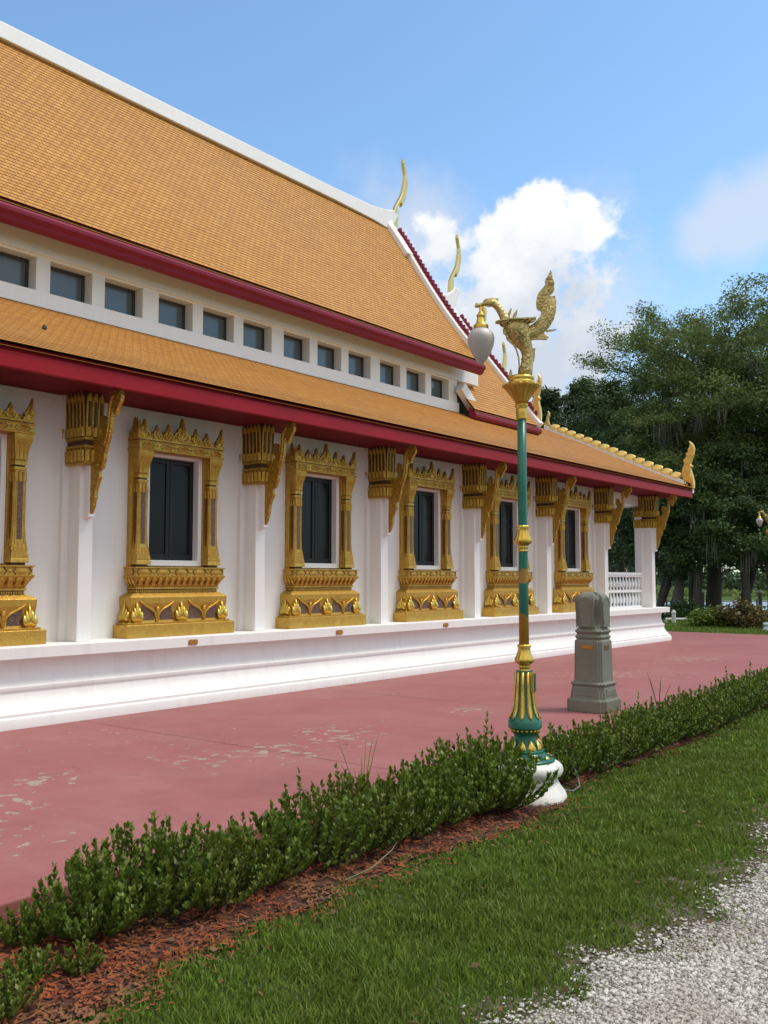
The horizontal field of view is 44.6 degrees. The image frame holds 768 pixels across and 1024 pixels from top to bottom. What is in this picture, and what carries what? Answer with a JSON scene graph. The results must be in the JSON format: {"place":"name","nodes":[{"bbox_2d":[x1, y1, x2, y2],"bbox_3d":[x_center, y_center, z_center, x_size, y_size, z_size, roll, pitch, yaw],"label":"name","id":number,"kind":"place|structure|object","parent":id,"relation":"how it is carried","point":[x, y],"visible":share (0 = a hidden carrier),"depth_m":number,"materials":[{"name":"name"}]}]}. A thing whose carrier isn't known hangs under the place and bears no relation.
{"place":"outdoors","nodes":[
{"label":"outdoors","id":0,"kind":"place"},
{"bbox_2d":[0,631,767,920],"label":"terrace","id":1,"kind":"structure","parent":0,"point":[66,789],"depth_m":9.20,"materials":[{"name":"pink paint"}]},
{"bbox_2d":[0,21,694,731],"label":"temple hall","id":2,"kind":"structure","parent":1,"relation":"on","point":[258,427],"depth_m":14.83,"materials":[{"name":"white paint"}]},
{"bbox_2d":[0,251,28,287],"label":"clerestory window","id":3,"kind":"structure","parent":2,"relation":"in","point":[14,269],"depth_m":13.26,"materials":[{"name":"blue glass"}]},
{"bbox_2d":[0,398,46,645],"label":"window","id":4,"kind":"structure","parent":2,"relation":"in","point":[18,619],"depth_m":10.48,"materials":[{"name":"gold paint"}]},
{"bbox_2d":[50,266,84,302],"bbox_3d":[-4.761,-3.351,13.884,0.050,0.480,0.700,-3,-5,38],"label":"clerestory window","id":5,"kind":"structure","parent":2,"relation":"in","point":[63,283],"depth_m":13.93,"materials":[{"name":"blue glass"}]},
{"bbox_2d":[105,282,134,315],"bbox_3d":[-4.191,-3.299,14.611,0.050,0.480,0.700,-3,-5,38],"label":"clerestory window","id":6,"kind":"structure","parent":2,"relation":"in","point":[117,298],"depth_m":14.67,"materials":[{"name":"blue glass"}]},
{"bbox_2d":[158,298,184,329],"bbox_3d":[-3.565,-3.241,15.408,0.050,0.480,0.700,-3,-5,38],"label":"clerestory window","id":7,"kind":"structure","parent":2,"relation":"in","point":[172,314],"depth_m":15.47,"materials":[{"name":"blue glass"}]},
{"bbox_2d":[112,417,233,638],"bbox_3d":[-2.754,0.191,12.357,0.395,2.846,1.770,-3,-5,38],"label":"window","id":8,"kind":"structure","parent":2,"relation":"in","point":[172,496],"depth_m":12.32,"materials":[{"name":"gold paint"}]},
{"bbox_2d":[203,311,226,340],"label":"clerestory window","id":9,"kind":"structure","parent":2,"relation":"in","point":[214,325],"depth_m":16.21,"materials":[{"name":"blue glass"}]},
{"bbox_2d":[243,323,263,350],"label":"clerestory window","id":10,"kind":"structure","parent":2,"relation":"in","point":[253,336],"depth_m":16.93,"materials":[{"name":"blue glass"}]},
{"bbox_2d":[284,335,301,360],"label":"clerestory window","id":11,"kind":"structure","parent":2,"relation":"in","point":[292,346],"depth_m":17.74,"materials":[{"name":"blue glass"}]},
{"bbox_2d":[276,443,365,628],"bbox_3d":[-0.988,0.354,14.607,0.395,2.846,1.770,-3,-5,38],"label":"window","id":12,"kind":"structure","parent":2,"relation":"in","point":[318,489],"depth_m":14.58,"materials":[{"name":"gold paint"}]},
{"bbox_2d":[317,345,333,369],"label":"clerestory window","id":13,"kind":"structure","parent":2,"relation":"in","point":[325,355],"depth_m":18.48,"materials":[{"name":"blue glass"}]},
{"bbox_2d":[349,354,362,376],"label":"clerestory window","id":14,"kind":"structure","parent":2,"relation":"in","point":[355,362],"depth_m":19.21,"materials":[{"name":"blue glass"}]},
{"bbox_2d":[380,363,392,384],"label":"clerestory window","id":15,"kind":"structure","parent":2,"relation":"in","point":[386,371],"depth_m":20.01,"materials":[{"name":"blue glass"}]},
{"bbox_2d":[407,371,417,391],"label":"clerestory window","id":16,"kind":"structure","parent":2,"relation":"in","point":[412,378],"depth_m":20.75,"materials":[{"name":"blue glass"}]},
{"bbox_2d":[393,462,463,621],"bbox_3d":[0.777,0.516,16.858,0.395,2.846,1.770,-3,-5,38],"label":"window","id":17,"kind":"structure","parent":2,"relation":"in","point":[426,578],"depth_m":16.85,"materials":[{"name":"gold paint"}]},
{"bbox_2d":[431,378,441,397],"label":"clerestory window","id":18,"kind":"structure","parent":2,"relation":"in","point":[436,385],"depth_m":21.48,"materials":[{"name":"blue glass"}]},
{"bbox_2d":[482,476,538,616],"bbox_3d":[2.543,0.678,19.108,0.395,2.846,1.770,-3,-5,38],"label":"window","id":19,"kind":"structure","parent":2,"relation":"in","point":[501,594],"depth_m":18.85,"materials":[{"name":"gold paint"}]},
{"bbox_2d":[552,486,593,612],"bbox_3d":[4.308,0.840,21.359,0.395,2.846,1.770,-3,-5,38],"label":"window","id":20,"kind":"structure","parent":2,"relation":"in","point":[572,576],"depth_m":21.39,"materials":[{"name":"gold paint"}]},
{"bbox_2d":[81,636,766,770],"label":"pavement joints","id":21,"kind":"object","parent":1,"relation":"on","point":[362,692],"visible":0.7,"depth_m":9.90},
{"bbox_2d":[567,592,620,713],"bbox_3d":[2.574,1.706,11.505,0.524,1.450,0.524,-3,-5,38],"label":"boundary stone","id":22,"kind":"object","parent":1,"relation":"on","point":[593,689],"visible":0.99,"depth_m":11.36,"materials":[{"name":"grey stone"}]},
{"bbox_2d":[0,0,767,579],"label":"sky","id":23,"kind":"structure","parent":0,"point":[617,149],"materials":[{"name":"blue"}]},
{"bbox_2d":[40,583,767,1023],"bbox_3d":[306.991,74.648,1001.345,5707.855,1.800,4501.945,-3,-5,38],"label":"ground","id":24,"kind":"structure","parent":0,"point":[360,927],"depth_m":4.67,"materials":[{"name":"green plant"}]},
{"bbox_2d":[0,707,767,1023],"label":"mulch bed","id":25,"kind":"object","parent":24,"relation":"on","point":[225,914],"visible":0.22,"depth_m":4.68,"materials":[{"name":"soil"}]},
{"bbox_2d":[0,974,44,1021],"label":"hedge shrub","id":26,"kind":"object","parent":25,"relation":"on","point":[10,1002],"visible":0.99,"depth_m":3.62,"materials":[{"name":"green plant"}]},
{"bbox_2d":[0,897,57,947],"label":"hedge shrub","id":27,"kind":"object","parent":25,"relation":"on","point":[32,932],"visible":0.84,"depth_m":4.31,"materials":[{"name":"green plant"}]},
{"bbox_2d":[0,943,62,984],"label":"hedge shrub","id":28,"kind":"object","parent":25,"relation":"on","point":[33,968],"visible":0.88,"depth_m":3.91,"materials":[{"name":"green plant"}]},
{"bbox_2d":[56,935,105,976],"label":"hedge shrub","id":29,"kind":"object","parent":25,"relation":"on","point":[90,963],"visible":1,"depth_m":4.02,"materials":[{"name":"green plant"}]},
{"bbox_2d":[23,847,159,941],"bbox_3d":[-1.404,1.833,4.508,0.637,0.394,0.714,1,-4,-19],"label":"hedge shrub","id":30,"kind":"object","parent":25,"relation":"on","point":[90,918],"visible":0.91,"depth_m":4.38,"materials":[{"name":"green plant"}]},
{"bbox_2d":[64,809,223,923],"bbox_3d":[-1.212,1.794,4.726,0.774,0.507,0.781,2,-5,-26],"label":"hedge shrub","id":31,"kind":"object","parent":25,"relation":"on","point":[186,901],"visible":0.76,"depth_m":4.65,"materials":[{"name":"green plant"}]},
{"bbox_2d":[131,812,279,911],"bbox_3d":[-0.926,1.806,4.914,0.801,0.509,0.768,2,-4,-20],"label":"hedge shrub","id":32,"kind":"object","parent":25,"relation":"on","point":[225,883],"visible":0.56,"depth_m":4.82,"materials":[{"name":"green plant"}]},
{"bbox_2d":[205,809,317,886],"bbox_3d":[-0.695,1.887,5.246,0.643,0.394,0.696,-1,-4,17],"label":"hedge shrub","id":33,"kind":"object","parent":25,"relation":"on","point":[287,861],"visible":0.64,"depth_m":5.16,"materials":[{"name":"green plant"}]},
{"bbox_2d":[246,767,386,871],"bbox_3d":[-0.410,1.811,5.527,0.793,0.587,0.732,-3,-5,37],"label":"hedge shrub","id":34,"kind":"object","parent":25,"relation":"on","point":[337,841],"visible":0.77,"depth_m":5.48,"materials":[{"name":"green plant"}]},
{"bbox_2d":[338,738,377,785],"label":"weed","id":35,"kind":"object","parent":25,"relation":"on","point":[361,763],"visible":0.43,"depth_m":6.19,"materials":[{"name":"green plant"}]},
{"bbox_2d":[291,762,426,853],"bbox_3d":[-0.175,1.843,5.881,0.914,0.579,0.836,-3,-5,35],"label":"hedge shrub","id":36,"kind":"object","parent":25,"relation":"on","point":[390,826],"visible":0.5,"depth_m":5.74,"materials":[{"name":"green plant"}]},
{"bbox_2d":[345,810,413,879],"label":"twig","id":37,"kind":"object","parent":25,"relation":"on","point":[378,861],"visible":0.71,"depth_m":5.38,"materials":[{"name":"brown wood"}]},
{"bbox_2d":[354,764,454,839],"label":"hedge shrub","id":38,"kind":"object","parent":25,"relation":"on","point":[427,823],"visible":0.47,"depth_m":6.08,"materials":[{"name":"green plant"}]},
{"bbox_2d":[386,749,485,827],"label":"hedge shrub","id":39,"kind":"object","parent":25,"relation":"on","point":[455,812],"visible":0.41,"depth_m":6.36,"materials":[{"name":"green plant"}]},
{"bbox_2d":[409,739,511,815],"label":"hedge shrub","id":40,"kind":"object","parent":25,"relation":"on","point":[494,795],"visible":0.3,"depth_m":6.61,"materials":[{"name":"green plant"}]},
{"bbox_2d":[412,710,532,811],"bbox_3d":[0.648,1.849,6.970,0.914,0.723,0.818,0,-4,-4],"label":"hedge shrub","id":41,"kind":"object","parent":25,"relation":"on","point":[443,749],"visible":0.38,"depth_m":6.85,"materials":[{"name":"green plant"}]},
{"bbox_2d":[443,725,558,811],"bbox_3d":[0.834,1.886,6.963,0.938,0.649,0.940,2,-4,-21],"label":"hedge shrub","id":42,"kind":"object","parent":25,"relation":"on","point":[512,793],"visible":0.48,"depth_m":6.73,"materials":[{"name":"green plant"}]},
{"bbox_2d":[467,270,566,805],"bbox_3d":[1.091,0.141,7.456,0.687,4.210,0.650,-3,-5,38],"label":"lamp post","id":43,"kind":"object","parent":25,"relation":"on","point":[521,387],"visible":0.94,"depth_m":7.42,"materials":[{"name":"gold metal"}]},
{"bbox_2d":[536,722,592,784],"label":"hedge shrub","id":44,"kind":"object","parent":25,"relation":"on","point":[562,757],"visible":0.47,"depth_m":7.71,"materials":[{"name":"green plant"}]},
{"bbox_2d":[565,765,579,791],"bbox_3d":[1.513,2.130,7.498,0.109,0.180,0.358,-2,-5,25],"label":"cable","id":45,"kind":"object","parent":25,"relation":"on","point":[578,782],"visible":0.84,"depth_m":7.50,"materials":[{"name":"grey plastic"}]},
{"bbox_2d":[546,718,627,774],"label":"hedge shrub","id":46,"kind":"object","parent":25,"relation":"on","point":[604,756],"visible":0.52,"depth_m":8.15,"materials":[{"name":"green plant"}]},
{"bbox_2d":[565,715,651,763],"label":"hedge shrub","id":47,"kind":"object","parent":25,"relation":"on","point":[638,746],"visible":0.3,"depth_m":8.57,"materials":[{"name":"green plant"}]},
{"bbox_2d":[602,692,673,755],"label":"hedge shrub","id":48,"kind":"object","parent":25,"relation":"on","point":[635,721],"visible":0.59,"depth_m":8.98,"materials":[{"name":"green plant"}]},
{"bbox_2d":[614,705,687,746],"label":"hedge shrub","id":49,"kind":"object","parent":25,"relation":"on","point":[675,736],"visible":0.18,"depth_m":9.47,"materials":[{"name":"green plant"}]},
{"bbox_2d":[648,676,670,706],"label":"weed","id":50,"kind":"object","parent":25,"relation":"on","point":[659,692],"visible":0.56,"depth_m":10.88,"materials":[{"name":"green plant"}]},
{"bbox_2d":[634,686,717,739],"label":"hedge shrub","id":51,"kind":"object","parent":25,"relation":"on","point":[693,721],"visible":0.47,"depth_m":9.79,"materials":[{"name":"green plant"}]},
{"bbox_2d":[664,690,730,734],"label":"hedge shrub","id":52,"kind":"object","parent":25,"relation":"on","point":[717,722],"visible":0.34,"depth_m":10.20,"materials":[{"name":"green plant"}]},
{"bbox_2d":[669,686,742,727],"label":"hedge shrub","id":53,"kind":"object","parent":25,"relation":"on","point":[734,713],"visible":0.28,"depth_m":10.65,"materials":[{"name":"green plant"}]},
{"bbox_2d":[694,680,753,719],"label":"hedge shrub","id":54,"kind":"object","parent":25,"relation":"on","point":[741,706],"visible":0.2,"depth_m":11.09,"materials":[{"name":"green plant"}]},
{"bbox_2d":[699,667,767,715],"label":"hedge shrub","id":55,"kind":"object","parent":25,"relation":"on","point":[737,689],"visible":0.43,"depth_m":11.59,"materials":[{"name":"green plant"}]},
{"bbox_2d":[722,661,767,707],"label":"hedge shrub","id":56,"kind":"object","parent":25,"relation":"on","point":[756,676],"visible":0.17,"depth_m":12.46,"materials":[{"name":"green plant"}]},
{"bbox_2d":[723,678,767,710],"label":"hedge shrub","id":57,"kind":"object","parent":25,"relation":"on","point":[761,692],"visible":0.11,"depth_m":11.87,"materials":[{"name":"green plant"}]},
{"bbox_2d":[747,667,767,684],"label":"hedge shrub","id":58,"kind":"object","parent":25,"relation":"on","point":[765,673],"visible":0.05,"depth_m":12.87,"materials":[{"name":"green plant"}]},
{"bbox_2d":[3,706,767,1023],"bbox_3d":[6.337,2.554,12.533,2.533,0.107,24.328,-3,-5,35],"label":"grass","id":59,"kind":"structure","parent":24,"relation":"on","point":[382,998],"depth_m":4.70,"materials":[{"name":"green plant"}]},
{"bbox_2d":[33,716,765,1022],"bbox_3d":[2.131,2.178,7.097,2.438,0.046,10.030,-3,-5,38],"label":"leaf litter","id":60,"kind":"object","parent":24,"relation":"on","point":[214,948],"visible":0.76,"depth_m":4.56,"materials":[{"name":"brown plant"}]},
{"bbox_2d":[529,385,568,430],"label":"conifer tree","id":61,"kind":"object","parent":24,"relation":"on","point":[551,401],"visible":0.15,"depth_m":66.30,"materials":[{"name":"green plant"}]},
{"bbox_2d":[560,379,614,561],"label":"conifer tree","id":62,"kind":"object","parent":24,"relation":"on","point":[571,393],"visible":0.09,"depth_m":68.01,"materials":[{"name":"green plant"}]},
{"bbox_2d":[585,403,634,580],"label":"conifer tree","id":63,"kind":"object","parent":24,"relation":"on","point":[611,569],"visible":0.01,"depth_m":63.84,"materials":[{"name":"green plant"}]},
{"bbox_2d":[550,371,678,605],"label":"oak tree","id":64,"kind":"object","parent":24,"relation":"on","point":[614,393],"visible":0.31,"depth_m":54.63,"materials":[{"name":"green plant"}]},
{"bbox_2d":[614,508,675,606],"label":"oak tree","id":65,"kind":"object","parent":24,"relation":"on","point":[663,579],"visible":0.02,"depth_m":49.67,"materials":[{"name":"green plant"}]},
{"bbox_2d":[590,406,733,578],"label":"oak tree","id":66,"kind":"object","parent":24,"relation":"on","point":[624,548],"visible":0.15,"depth_m":45.73,"materials":[{"name":"green plant"}]},
{"bbox_2d":[569,272,767,608],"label":"tree","id":67,"kind":"object","parent":24,"relation":"on","point":[700,338],"visible":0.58,"depth_m":43.02,"materials":[{"name":"green plant"}]},
{"bbox_2d":[671,610,675,622],"bbox_3d":[11.091,4.048,35.802,0.180,0.610,0.180,-3,-5,38],"label":"bollard","id":68,"kind":"object","parent":24,"relation":"on","point":[673,612],"visible":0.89,"depth_m":35.75,"materials":[{"name":"white concrete"}]},
{"bbox_2d":[657,518,691,617],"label":"leaning tree","id":69,"kind":"object","parent":24,"relation":"on","point":[664,595],"depth_m":44.70,"materials":[{"name":"brown plant"}]},
{"bbox_2d":[664,618,689,622],"bbox_3d":[12.482,4.295,36.786,2.940,0.260,0.140,0,-4,0],"label":"timber edging","id":70,"kind":"object","parent":24,"relation":"on","point":[666,619],"visible":0.18,"depth_m":36.75,"materials":[{"name":"white wood"}]},
{"bbox_2d":[663,597,706,620],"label":"garden bush","id":71,"kind":"object","parent":24,"relation":"on","point":[682,608],"visible":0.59,"depth_m":39.41,"materials":[{"name":"green plant"}]},
{"bbox_2d":[608,350,767,617],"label":"cypress tree","id":72,"kind":"object","parent":24,"relation":"on","point":[668,460],"visible":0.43,"depth_m":42.73,"materials":[{"name":"green plant"}]},
{"bbox_2d":[609,559,767,590],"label":"treeline","id":73,"kind":"object","parent":24,"relation":"on","point":[734,582],"visible":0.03,"depth_m":143.47,"materials":[{"name":"green plant"}]},
{"bbox_2d":[609,585,767,596],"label":"reeds","id":74,"kind":"object","parent":24,"relation":"on","point":[732,592],"visible":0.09,"depth_m":111.46,"materials":[{"name":"green plant"}]},
{"bbox_2d":[612,599,767,614],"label":"dock railing","id":75,"kind":"object","parent":24,"relation":"on","point":[667,600],"visible":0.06,"depth_m":51.75,"materials":[{"name":"grey wood"}]},
{"bbox_2d":[688,549,693,603],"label":"leaning tree","id":76,"kind":"object","parent":24,"relation":"on","point":[691,592],"visible":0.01,"depth_m":45.71,"materials":[{"name":"brown plant"}]},
{"bbox_2d":[625,463,767,605],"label":"oak tree","id":77,"kind":"object","parent":24,"relation":"on","point":[686,561],"visible":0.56,"depth_m":40.75,"materials":[{"name":"green plant"}]},
{"bbox_2d":[701,590,704,608],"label":"dock post","id":78,"kind":"object","parent":24,"relation":"on","point":[702,600],"visible":0.5,"depth_m":50.70,"materials":[{"name":"grey wood"}]},
{"bbox_2d":[684,604,741,627],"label":"garden bush","id":79,"kind":"object","parent":24,"relation":"on","point":[706,617],"visible":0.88,"depth_m":32.84,"materials":[{"name":"green plant"}]},
{"bbox_2d":[662,465,767,611],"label":"oak tree","id":80,"kind":"object","parent":24,"relation":"on","point":[751,546],"visible":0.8,"depth_m":39.84,"materials":[{"name":"green plant"}]},
{"bbox_2d":[662,620,767,634],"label":"grass","id":81,"kind":"structure","parent":24,"relation":"on","point":[678,626],"depth_m":30.93,"materials":[{"name":"green plant"}]},
{"bbox_2d":[675,363,767,608],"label":"oak tree","id":82,"kind":"object","parent":24,"relation":"on","point":[743,458],"visible":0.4,"depth_m":41.61,"materials":[{"name":"green plant"}]},
{"bbox_2d":[695,463,751,604],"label":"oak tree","id":83,"kind":"object","parent":24,"relation":"on","point":[721,579],"depth_m":47.77,"materials":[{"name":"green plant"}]},
{"bbox_2d":[710,596,767,629],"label":"garden bush","id":84,"kind":"object","parent":24,"relation":"on","point":[742,608],"visible":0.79,"depth_m":32.31,"materials":[{"name":"green plant"}]},
{"bbox_2d":[739,569,756,599],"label":"leaning tree","id":85,"kind":"object","parent":24,"relation":"on","point":[752,578],"visible":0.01,"depth_m":47.64,"materials":[{"name":"brown plant"}]},
{"bbox_2d":[733,468,767,591],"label":"oak tree","id":86,"kind":"object","parent":24,"relation":"on","point":[764,570],"visible":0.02,"depth_m":46.91,"materials":[{"name":"green plant"}]},
{"bbox_2d":[742,604,767,624],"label":"garden bush","id":87,"kind":"object","parent":24,"relation":"on","point":[758,612],"visible":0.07,"depth_m":33.68,"materials":[{"name":"green plant"}]},
{"bbox_2d":[757,591,762,609],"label":"dock post","id":88,"kind":"object","parent":24,"relation":"on","point":[759,597],"visible":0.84,"depth_m":49.72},
{"bbox_2d":[756,511,767,630],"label":"lamp post","id":89,"kind":"object","parent":24,"relation":"on","point":[759,520],"visible":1,"depth_m":30.90,"materials":[{"name":"gold metal"}]},
{"bbox_2d":[519,863,767,1023],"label":"gravel drive","id":90,"kind":"structure","parent":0,"point":[585,1002],"depth_m":4.17,"materials":[{"name":"grey gravel"}]},
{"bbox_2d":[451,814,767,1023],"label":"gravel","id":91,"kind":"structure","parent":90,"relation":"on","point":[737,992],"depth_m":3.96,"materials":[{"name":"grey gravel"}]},
{"bbox_2d":[615,602,766,612],"bbox_3d":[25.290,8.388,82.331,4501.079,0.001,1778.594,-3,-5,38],"label":"water","id":92,"kind":"structure","parent":0,"point":[754,603],"depth_m":95.25,"materials":[{"name":"blue liquid"}]}
]}

